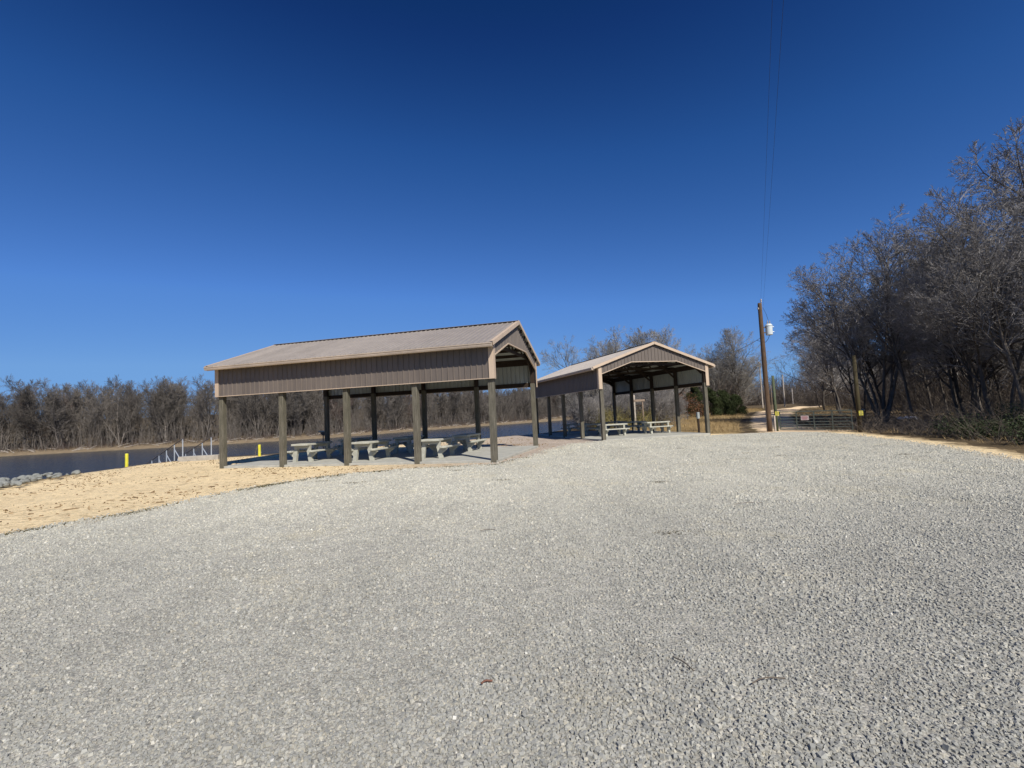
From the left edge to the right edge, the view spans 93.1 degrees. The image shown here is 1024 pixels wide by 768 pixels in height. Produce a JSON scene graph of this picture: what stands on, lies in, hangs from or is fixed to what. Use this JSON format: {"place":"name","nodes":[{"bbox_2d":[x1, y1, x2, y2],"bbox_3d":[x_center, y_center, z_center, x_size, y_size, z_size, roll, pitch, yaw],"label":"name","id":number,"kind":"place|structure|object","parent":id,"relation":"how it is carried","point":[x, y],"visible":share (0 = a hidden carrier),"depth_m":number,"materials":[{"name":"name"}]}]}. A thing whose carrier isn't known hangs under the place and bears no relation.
{"place":"outdoors","nodes":[
{"label":"outdoors","id":0,"kind":"place"},
{"bbox_2d":[0,419,576,480],"bbox_3d":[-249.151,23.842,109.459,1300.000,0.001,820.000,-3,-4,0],"label":"lake","id":1,"kind":"structure","parent":0,"point":[11,467],"depth_m":114.03,"materials":[{"name":"blue liquid"}]},
{"bbox_2d":[0,431,1023,767],"bbox_3d":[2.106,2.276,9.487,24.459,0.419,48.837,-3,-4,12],"label":"gravel lot","id":2,"kind":"structure","parent":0,"point":[866,708],"depth_m":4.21,"materials":[{"name":"gravel"}]},
{"bbox_2d":[4,457,529,534],"bbox_3d":[-5.756,2.759,12.983,3.981,0.107,17.489,-6,-5,42],"label":"weed fringe","id":3,"kind":"object","parent":2,"relation":"on","point":[265,485],"visible":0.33,"depth_m":12.50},
{"bbox_2d":[0,431,1023,533],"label":"sand bank","id":4,"kind":"structure","parent":0,"point":[114,491],"depth_m":15.83,"materials":[{"name":"sand"}]},
{"bbox_2d":[0,438,553,530],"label":"leaf debris","id":5,"kind":"object","parent":4,"relation":"on","point":[356,470],"visible":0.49,"depth_m":16.66,"materials":[{"name":"plant"}]},
{"bbox_2d":[0,391,1023,487],"bbox_3d":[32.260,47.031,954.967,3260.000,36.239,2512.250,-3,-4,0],"label":"ground","id":6,"kind":"structure","parent":0,"point":[981,443],"depth_m":148.60,"materials":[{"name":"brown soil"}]},
{"bbox_2d":[0,392,44,450],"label":"bare tree","id":7,"kind":"object","parent":6,"relation":"on","point":[5,413],"visible":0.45,"depth_m":148.93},
{"bbox_2d":[4,396,41,449],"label":"bare tree","id":8,"kind":"object","parent":6,"relation":"on","point":[24,442],"visible":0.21,"depth_m":151.76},
{"bbox_2d":[0,375,55,448],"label":"bare tree","id":9,"kind":"object","parent":6,"relation":"on","point":[26,399],"visible":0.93,"depth_m":145.55,"materials":[{"name":"plant"}]},
{"bbox_2d":[13,387,74,447],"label":"bare tree","id":10,"kind":"object","parent":6,"relation":"on","point":[51,433],"visible":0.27,"depth_m":150.78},
{"bbox_2d":[34,388,79,448],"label":"bare tree","id":11,"kind":"object","parent":6,"relation":"on","point":[59,426],"visible":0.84,"depth_m":148.48,"materials":[{"name":"plant"}]},
{"bbox_2d":[34,382,82,444],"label":"bare tree","id":12,"kind":"object","parent":6,"relation":"on","point":[55,401],"visible":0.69,"depth_m":150.84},
{"bbox_2d":[75,392,107,446],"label":"bare tree","id":13,"kind":"object","parent":6,"relation":"on","point":[91,416],"visible":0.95,"depth_m":153.25,"materials":[{"name":"plant"}]},
{"bbox_2d":[85,388,146,444],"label":"bare tree","id":14,"kind":"object","parent":6,"relation":"on","point":[121,419],"visible":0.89,"depth_m":156.10,"materials":[{"name":"plant"}]},
{"bbox_2d":[107,380,142,442],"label":"bare tree","id":15,"kind":"object","parent":6,"relation":"on","point":[131,396],"visible":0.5,"depth_m":160.92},
{"bbox_2d":[138,386,180,440],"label":"bare tree","id":16,"kind":"object","parent":6,"relation":"on","point":[153,414],"visible":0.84,"depth_m":157.73,"materials":[{"name":"plant"}]},
{"bbox_2d":[141,381,184,441],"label":"bare tree","id":17,"kind":"object","parent":6,"relation":"on","point":[164,398],"visible":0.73,"depth_m":161.07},
{"bbox_2d":[151,377,191,439],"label":"bare tree","id":18,"kind":"object","parent":6,"relation":"on","point":[175,397],"visible":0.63,"depth_m":163.64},
{"bbox_2d":[163,376,191,422],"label":"bare tree","id":19,"kind":"object","parent":6,"relation":"on","point":[183,387],"visible":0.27,"depth_m":168.22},
{"bbox_2d":[146,437,212,463],"bbox_3d":[-20.469,4.885,29.245,8.725,3.266,1.112,-5,-5,37],"label":"gangway","id":20,"kind":"object","parent":6,"relation":"on","point":[182,439],"visible":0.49,"depth_m":27.96,"materials":[{"name":"metal"}]},
{"bbox_2d":[162,384,197,437],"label":"bare tree","id":21,"kind":"object","parent":6,"relation":"on","point":[181,414],"visible":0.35,"depth_m":167.21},
{"bbox_2d":[178,454,218,461],"bbox_3d":[-17.422,4.605,27.116,2.050,1.200,0.550,-2,-4,-8],"label":"dock abutment","id":22,"kind":"object","parent":6,"relation":"on","point":[198,458],"visible":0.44,"depth_m":26.89,"materials":[{"name":"concrete"}]},
{"bbox_2d":[184,373,233,438],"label":"bare tree","id":23,"kind":"object","parent":6,"relation":"on","point":[200,403],"visible":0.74,"depth_m":163.10,"materials":[{"name":"plant"}]},
{"bbox_2d":[227,395,262,436],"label":"bare tree","id":24,"kind":"object","parent":6,"relation":"on","point":[239,408],"visible":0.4,"depth_m":169.15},
{"bbox_2d":[237,393,286,437],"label":"bare tree","id":25,"kind":"object","parent":6,"relation":"on","point":[255,409],"visible":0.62,"depth_m":167.18,"materials":[{"name":"plant"}]},
{"bbox_2d":[255,393,278,435],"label":"bare tree","id":26,"kind":"object","parent":6,"relation":"on","point":[268,402],"visible":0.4,"depth_m":171.47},
{"bbox_2d":[0,376,546,441],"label":"wood","id":27,"kind":"object","parent":6,"relation":"on","point":[75,395],"visible":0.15,"depth_m":179.12,"materials":[{"name":"plant"}]},
{"bbox_2d":[1,415,561,452],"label":"driftwood","id":28,"kind":"object","parent":6,"relation":"on","point":[32,450],"visible":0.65,"depth_m":163.15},
{"bbox_2d":[0,389,569,450],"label":"sapling stems","id":29,"kind":"object","parent":6,"relation":"on","point":[356,418],"visible":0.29,"depth_m":171.57,"materials":[{"name":"brown plant"}]},
{"bbox_2d":[0,402,570,451],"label":"brush","id":30,"kind":"object","parent":6,"relation":"on","point":[234,436],"visible":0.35,"depth_m":168.83,"materials":[{"name":"plant"}]},
{"bbox_2d":[268,392,302,436],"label":"bare tree","id":31,"kind":"object","parent":6,"relation":"on","point":[294,394],"visible":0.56,"depth_m":170.01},
{"bbox_2d":[0,412,571,452],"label":"shore brush","id":32,"kind":"object","parent":6,"relation":"on","point":[134,443],"visible":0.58,"depth_m":162.41,"materials":[{"name":"plant"}]},
{"bbox_2d":[286,391,311,434],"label":"bare tree","id":33,"kind":"object","parent":6,"relation":"on","point":[303,398],"visible":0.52,"depth_m":173.49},
{"bbox_2d":[286,391,323,432],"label":"bare tree","id":34,"kind":"object","parent":6,"relation":"on","point":[322,402],"visible":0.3,"depth_m":180.45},
{"bbox_2d":[329,398,354,432],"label":"bare tree","id":35,"kind":"object","parent":6,"relation":"on","point":[336,409],"visible":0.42,"depth_m":184.62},
{"bbox_2d":[203,320,539,468],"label":"pavilion","id":36,"kind":"structure","parent":6,"relation":"on","point":[491,358],"depth_m":19.95,"materials":[{"name":"brown metal"}]},
{"bbox_2d":[287,441,337,461],"bbox_3d":[-8.947,3.023,21.770,1.380,0.778,1.860,-4,-4,13],"label":"picnic table","id":37,"kind":"object","parent":36,"relation":"on","point":[311,453],"visible":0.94,"depth_m":21.18,"materials":[{"name":"concrete"}]},
{"bbox_2d":[333,437,372,454],"bbox_3d":[-8.004,3.176,24.899,1.380,0.778,1.860,-4,-4,17],"label":"picnic table","id":38,"kind":"object","parent":36,"relation":"on","point":[341,448],"visible":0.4,"depth_m":24.31,"materials":[{"name":"concrete"}]},
{"bbox_2d":[351,439,396,460],"bbox_3d":[-5.997,2.824,20.823,1.380,0.778,1.860,-4,-4,16],"label":"picnic table","id":39,"kind":"object","parent":36,"relation":"on","point":[370,446],"visible":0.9,"depth_m":20.23,"materials":[{"name":"concrete"}]},
{"bbox_2d":[389,435,423,453],"bbox_3d":[-5.088,2.983,24.023,1.380,0.778,1.860,-4,-4,14],"label":"picnic table","id":40,"kind":"object","parent":36,"relation":"on","point":[408,444],"visible":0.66,"depth_m":23.37,"materials":[{"name":"concrete"}]},
{"bbox_2d":[413,437,460,458],"bbox_3d":[-3.099,2.651,20.262,1.380,0.778,1.860,-4,-4,13],"label":"picnic table","id":41,"kind":"object","parent":36,"relation":"on","point":[436,447],"visible":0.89,"depth_m":19.65,"materials":[{"name":"concrete"}]},
{"bbox_2d":[446,433,486,451],"bbox_3d":[-2.159,2.804,23.382,1.380,0.778,1.860,-4,-4,16],"label":"picnic table","id":42,"kind":"object","parent":36,"relation":"on","point":[465,442],"visible":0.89,"depth_m":22.85,"materials":[{"name":"concrete"}]},
{"bbox_2d":[377,396,398,429],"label":"bare tree","id":43,"kind":"object","parent":6,"relation":"on","point":[384,401],"visible":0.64,"depth_m":204.42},
{"bbox_2d":[387,395,411,425],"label":"bare tree","id":44,"kind":"object","parent":6,"relation":"on","point":[397,399],"visible":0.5,"depth_m":209.41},
{"bbox_2d":[419,393,439,422],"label":"bare tree","id":45,"kind":"object","parent":6,"relation":"on","point":[431,403],"visible":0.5,"depth_m":231.08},
{"bbox_2d":[447,392,463,421],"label":"bare tree","id":46,"kind":"object","parent":6,"relation":"on","point":[453,399],"visible":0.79,"depth_m":240.83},
{"bbox_2d":[496,393,511,416],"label":"bare tree","id":47,"kind":"object","parent":6,"relation":"on","point":[505,408],"visible":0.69,"depth_m":275.59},
{"bbox_2d":[512,392,530,417],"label":"bare tree","id":48,"kind":"object","parent":6,"relation":"on","point":[520,408],"visible":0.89,"depth_m":285.82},
{"bbox_2d":[540,334,612,422],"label":"bare tree","id":49,"kind":"object","parent":6,"relation":"on","point":[597,354],"visible":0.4,"depth_m":70.63,"materials":[{"name":"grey plant"}]},
{"bbox_2d":[558,390,598,426],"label":"bare tree","id":50,"kind":"object","parent":6,"relation":"on","point":[574,416],"visible":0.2,"depth_m":87.07,"materials":[{"name":"grey plant"}]},
{"bbox_2d":[571,396,605,426],"bbox_3d":[8.051,2.999,49.484,3.453,3.703,3.426,-6,-5,38],"label":"bare shrub","id":51,"kind":"object","parent":6,"relation":"on","point":[585,404],"visible":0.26,"depth_m":49.44,"materials":[{"name":"grey plant"}]},
{"bbox_2d":[571,397,607,426],"bbox_3d":[7.328,2.933,46.723,3.311,3.579,3.337,0,-5,-39],"label":"bare shrub","id":52,"kind":"object","parent":6,"relation":"on","point":[595,409],"visible":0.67,"depth_m":46.25,"materials":[{"name":"grey plant"}]},
{"bbox_2d":[585,325,636,393],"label":"bare tree","id":53,"kind":"object","parent":6,"relation":"on","point":[618,346],"visible":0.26,"depth_m":74.08,"materials":[{"name":"grey plant"}]},
{"bbox_2d":[535,341,714,440],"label":"pavilion","id":54,"kind":"structure","parent":6,"relation":"on","point":[651,367],"depth_m":32.39,"materials":[{"name":"brown metal"}]},
{"bbox_2d":[595,423,629,436],"bbox_3d":[6.680,3.046,32.242,1.860,0.778,1.380,-2,-4,-16],"label":"picnic table","id":55,"kind":"object","parent":54,"relation":"on","point":[619,428],"visible":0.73,"depth_m":32.05,"materials":[{"name":"concrete"}]},
{"bbox_2d":[617,421,648,432],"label":"picnic table","id":56,"kind":"object","parent":54,"relation":"on","point":[637,426],"visible":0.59,"depth_m":35.72,"materials":[{"name":"concrete"}]},
{"bbox_2d":[640,421,673,433],"bbox_3d":[9.870,2.948,33.085,1.860,0.778,1.380,-2,-4,-16],"label":"picnic table","id":57,"kind":"object","parent":54,"relation":"on","point":[651,427],"visible":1,"depth_m":32.84,"materials":[{"name":"concrete"}]},
{"bbox_2d":[587,404,675,429],"bbox_3d":[15.490,3.491,57.355,13.929,3.433,31.822,-3,-4,7],"label":"olive brush","id":58,"kind":"object","parent":6,"relation":"on","point":[627,418],"visible":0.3,"depth_m":45.93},
{"bbox_2d":[565,368,754,415],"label":"thicket","id":59,"kind":"object","parent":6,"relation":"on","point":[724,386],"depth_m":83.20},
{"bbox_2d":[660,397,689,424],"bbox_3d":[15.759,2.808,47.346,3.050,3.271,3.026,-4,-4,20],"label":"bare shrub","id":60,"kind":"object","parent":6,"relation":"on","point":[680,406],"visible":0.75,"depth_m":47.14,"materials":[{"name":"grey plant"}]},
{"bbox_2d":[757,299,773,431],"bbox_3d":[17.025,-1.178,32.228,1.161,9.080,0.470,-3,-4,0],"label":"utility pole","id":61,"kind":"object","parent":6,"relation":"on","point":[768,329],"visible":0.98,"depth_m":32.19,"materials":[{"name":"wood"}]},
{"bbox_2d":[771,376,778,430],"bbox_3d":[17.617,1.418,32.411,0.250,3.950,0.213,-3,-4,0],"label":"gate post","id":62,"kind":"object","parent":6,"relation":"on","point":[776,413],"visible":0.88,"depth_m":32.37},
{"bbox_2d":[744,371,849,405],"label":"road end thicket","id":63,"kind":"object","parent":6,"relation":"on","point":[779,394],"visible":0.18,"depth_m":192.98,"materials":[{"name":"plant"}]},
{"bbox_2d":[779,324,861,409],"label":"bare tree","id":64,"kind":"object","parent":6,"relation":"on","point":[797,362],"visible":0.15,"depth_m":66.43,"materials":[{"name":"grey plant"}]},
{"bbox_2d":[768,305,875,413],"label":"bare tree","id":65,"kind":"object","parent":6,"relation":"on","point":[819,370],"visible":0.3,"depth_m":60.36,"materials":[{"name":"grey plant"}]},
{"bbox_2d":[794,344,851,407],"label":"bare tree","id":66,"kind":"object","parent":6,"relation":"on","point":[814,382],"visible":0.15,"depth_m":89.97,"materials":[{"name":"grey plant"}]},
{"bbox_2d":[792,340,863,409],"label":"bare tree","id":67,"kind":"object","parent":6,"relation":"on","point":[814,380],"visible":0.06,"depth_m":75.56,"materials":[{"name":"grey plant"}]},
{"bbox_2d":[788,274,918,407],"bbox_3d":[33.199,-3.614,46.609,8.179,14.478,10.471,-1,-4,-31],"label":"bare tree","id":68,"kind":"object","parent":6,"relation":"on","point":[870,373],"visible":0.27,"depth_m":45.96,"materials":[{"name":"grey plant"}]},
{"bbox_2d":[852,356,862,431],"bbox_3d":[20.592,0.673,28.892,0.275,4.750,0.263,-3,-4,0],"label":"gate post","id":69,"kind":"object","parent":6,"relation":"on","point":[857,394],"visible":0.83,"depth_m":28.84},
{"bbox_2d":[780,203,946,420],"bbox_3d":[32.823,-5.761,42.635,15.256,18.766,14.448,-4,-4,13],"label":"bare tree","id":70,"kind":"object","parent":6,"relation":"on","point":[892,365],"visible":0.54,"depth_m":43.48,"materials":[{"name":"grey plant"}]},
{"bbox_2d":[807,292,919,416],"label":"bare tree","id":71,"kind":"object","parent":6,"relation":"on","point":[822,348],"visible":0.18,"depth_m":50.32,"materials":[{"name":"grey plant"}]},
{"bbox_2d":[822,223,941,415],"bbox_3d":[30.568,-5.006,39.541,8.803,16.866,10.294,-5,-4,35],"label":"bare tree","id":72,"kind":"object","parent":6,"relation":"on","point":[874,304],"visible":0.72,"depth_m":39.50,"materials":[{"name":"grey plant"}]},
{"bbox_2d":[785,337,1023,418],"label":"wood brush","id":73,"kind":"object","parent":6,"relation":"on","point":[900,398],"visible":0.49,"depth_m":54.20,"materials":[{"name":"plant"}]},
{"bbox_2d":[797,403,1023,447],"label":"verge grass","id":74,"kind":"structure","parent":6,"relation":"on","point":[894,421],"depth_m":42.38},
{"bbox_2d":[876,342,944,407],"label":"bare tree","id":75,"kind":"object","parent":6,"relation":"on","point":[915,378],"visible":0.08,"depth_m":62.22,"materials":[{"name":"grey plant"}]},
{"bbox_2d":[798,394,1023,446],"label":"tangled stems","id":76,"kind":"object","parent":6,"relation":"on","point":[910,425],"visible":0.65,"depth_m":26.07,"materials":[{"name":"plant"}]},
{"bbox_2d":[851,294,970,408],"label":"bare tree","id":77,"kind":"object","parent":6,"relation":"on","point":[928,393],"visible":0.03,"depth_m":46.47,"materials":[{"name":"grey plant"}]},
{"bbox_2d":[879,274,953,416],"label":"bare tree","id":78,"kind":"object","parent":6,"relation":"on","point":[942,390],"visible":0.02,"depth_m":41.91,"materials":[{"name":"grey plant"}]},
{"bbox_2d":[861,242,1020,417],"bbox_3d":[34.950,-4.268,38.741,8.352,14.784,10.692,1,-5,-42],"label":"bare tree","id":79,"kind":"object","parent":6,"relation":"on","point":[871,289],"visible":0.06,"depth_m":39.43,"materials":[{"name":"grey plant"}]},
{"bbox_2d":[874,229,1019,417],"bbox_3d":[28.740,-3.866,31.759,7.203,13.800,8.422,-4,-4,23],"label":"bare tree","id":80,"kind":"object","parent":6,"relation":"on","point":[962,355],"visible":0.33,"depth_m":31.86,"materials":[{"name":"grey plant"}]},
{"bbox_2d":[882,226,1013,415],"bbox_3d":[31.195,-4.321,34.114,9.046,14.822,7.736,1,-5,-43],"label":"bare tree","id":81,"kind":"object","parent":6,"relation":"on","point":[976,390],"visible":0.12,"depth_m":34.73,"materials":[{"name":"grey plant"}]},
{"bbox_2d":[875,202,1023,418],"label":"bare tree","id":82,"kind":"object","parent":6,"relation":"on","point":[957,390],"visible":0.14,"depth_m":36.52,"materials":[{"name":"grey plant"}]},
{"bbox_2d":[892,252,1010,421],"bbox_3d":[28.690,-2.917,31.190,6.136,11.755,7.174,-1,-4,-22],"label":"bare tree","id":83,"kind":"object","parent":6,"relation":"on","point":[940,349],"visible":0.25,"depth_m":31.46,"materials":[{"name":"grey plant"}]},
{"bbox_2d":[885,258,1023,416],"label":"bare tree","id":84,"kind":"object","parent":6,"relation":"on","point":[951,386],"visible":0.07,"depth_m":36.30,"materials":[{"name":"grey plant"}]},
{"bbox_2d":[888,226,1023,398],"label":"bare tree","id":85,"kind":"object","parent":6,"relation":"on","point":[991,353],"visible":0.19,"depth_m":30.50,"materials":[{"name":"grey plant"}]},
{"bbox_2d":[890,181,1023,423],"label":"bare tree","id":86,"kind":"object","parent":6,"relation":"on","point":[981,380],"visible":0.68,"depth_m":27.86,"materials":[{"name":"grey plant"}]},
{"bbox_2d":[904,197,1023,414],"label":"bare tree","id":87,"kind":"object","parent":6,"relation":"on","point":[1002,338],"visible":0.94,"depth_m":25.39,"materials":[{"name":"grey plant"}]},
{"bbox_2d":[905,116,1023,336],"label":"bare tree","id":88,"kind":"object","parent":6,"relation":"on","point":[1008,157],"visible":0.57,"depth_m":28.62,"materials":[{"name":"grey plant"}]},
{"bbox_2d":[925,259,1020,415],"bbox_3d":[34.381,-3.381,35.602,6.669,12.777,7.798,-4,-4,18],"label":"bare tree","id":89,"kind":"object","parent":6,"relation":"on","point":[995,378],"visible":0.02,"depth_m":34.93,"materials":[{"name":"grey plant"}]},
{"bbox_2d":[922,319,1023,410],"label":"bare tree","id":90,"kind":"object","parent":6,"relation":"on","point":[989,376],"visible":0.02,"depth_m":47.55,"materials":[{"name":"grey plant"}]},
{"bbox_2d":[923,164,1023,330],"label":"bare tree","id":91,"kind":"object","parent":6,"relation":"on","point":[994,216],"visible":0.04,"depth_m":31.96,"materials":[{"name":"grey plant"}]},
{"bbox_2d":[925,187,1023,387],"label":"bare tree","id":92,"kind":"object","parent":6,"relation":"on","point":[1020,211],"visible":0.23,"depth_m":27.94,"materials":[{"name":"grey plant"}]},
{"bbox_2d":[925,323,1023,412],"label":"bare tree","id":93,"kind":"object","parent":6,"relation":"on","point":[960,380],"visible":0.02,"depth_m":39.53,"materials":[{"name":"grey plant"}]},
{"bbox_2d":[929,401,1023,444],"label":"undergrowth","id":94,"kind":"object","parent":6,"relation":"on","point":[980,428],"visible":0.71,"depth_m":21.00,"materials":[{"name":"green plant"}]},
{"bbox_2d":[0,0,1023,421],"label":"sky","id":95,"kind":"structure","parent":0,"point":[187,186],"materials":[{"name":"blue"}]},
{"bbox_2d":[629,407,764,433],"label":"grass field","id":96,"kind":"structure","parent":0,"point":[724,425],"depth_m":47.86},
{"bbox_2d":[616,394,650,420],"bbox_3d":[12.102,2.805,48.573,3.459,3.709,3.432,-3,-4,3],"label":"bare shrub","id":97,"kind":"object","parent":96,"relation":"on","point":[621,402],"visible":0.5,"depth_m":48.34,"materials":[{"name":"grey plant"}]},
{"bbox_2d":[622,325,675,348],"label":"bare tree","id":98,"kind":"object","parent":96,"relation":"on","point":[641,340],"visible":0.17,"depth_m":74.13,"materials":[{"name":"grey plant"}]},
{"bbox_2d":[634,390,674,424],"bbox_3d":[14.631,2.368,48.685,4.159,4.495,4.192,-2,-4,-18],"label":"bare shrub","id":99,"kind":"object","parent":96,"relation":"on","point":[657,403],"visible":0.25,"depth_m":48.51,"materials":[{"name":"grey plant"}]},
{"bbox_2d":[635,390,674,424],"bbox_3d":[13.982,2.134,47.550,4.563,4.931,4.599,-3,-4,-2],"label":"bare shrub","id":100,"kind":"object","parent":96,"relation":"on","point":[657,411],"visible":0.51,"depth_m":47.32,"materials":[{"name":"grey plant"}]},
{"bbox_2d":[643,324,698,400],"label":"bare tree","id":101,"kind":"object","parent":96,"relation":"on","point":[664,339],"visible":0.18,"depth_m":79.78,"materials":[{"name":"grey plant"}]},
{"bbox_2d":[684,387,709,416],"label":"cedar tree","id":102,"kind":"object","parent":96,"relation":"on","point":[695,391],"visible":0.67,"depth_m":69.65,"materials":[{"name":"green plant"}]},
{"bbox_2d":[701,387,722,416],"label":"cedar tree","id":103,"kind":"object","parent":96,"relation":"on","point":[714,400],"visible":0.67,"depth_m":69.78,"materials":[{"name":"green plant"}]},
{"bbox_2d":[712,389,736,415],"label":"cedar tree","id":104,"kind":"object","parent":96,"relation":"on","point":[727,405],"visible":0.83,"depth_m":71.27,"materials":[{"name":"green plant"}]},
{"bbox_2d":[725,394,748,414],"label":"cedar tree","id":105,"kind":"object","parent":96,"relation":"on","point":[737,400],"visible":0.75,"depth_m":73.18,"materials":[{"name":"green plant"}]},
{"bbox_2d":[700,325,779,395],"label":"bare tree","id":106,"kind":"object","parent":96,"relation":"on","point":[740,373],"visible":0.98,"depth_m":85.61,"materials":[{"name":"grey plant"}]},
{"bbox_2d":[744,402,886,432],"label":"dirt road","id":107,"kind":"structure","parent":0,"point":[757,422],"depth_m":46.12,"materials":[{"name":"soil"}]},
{"bbox_2d":[779,410,852,429],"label":"farm gate","id":108,"kind":"structure","parent":107,"relation":"on","point":[808,418],"depth_m":30.64,"materials":[{"name":"metal"}]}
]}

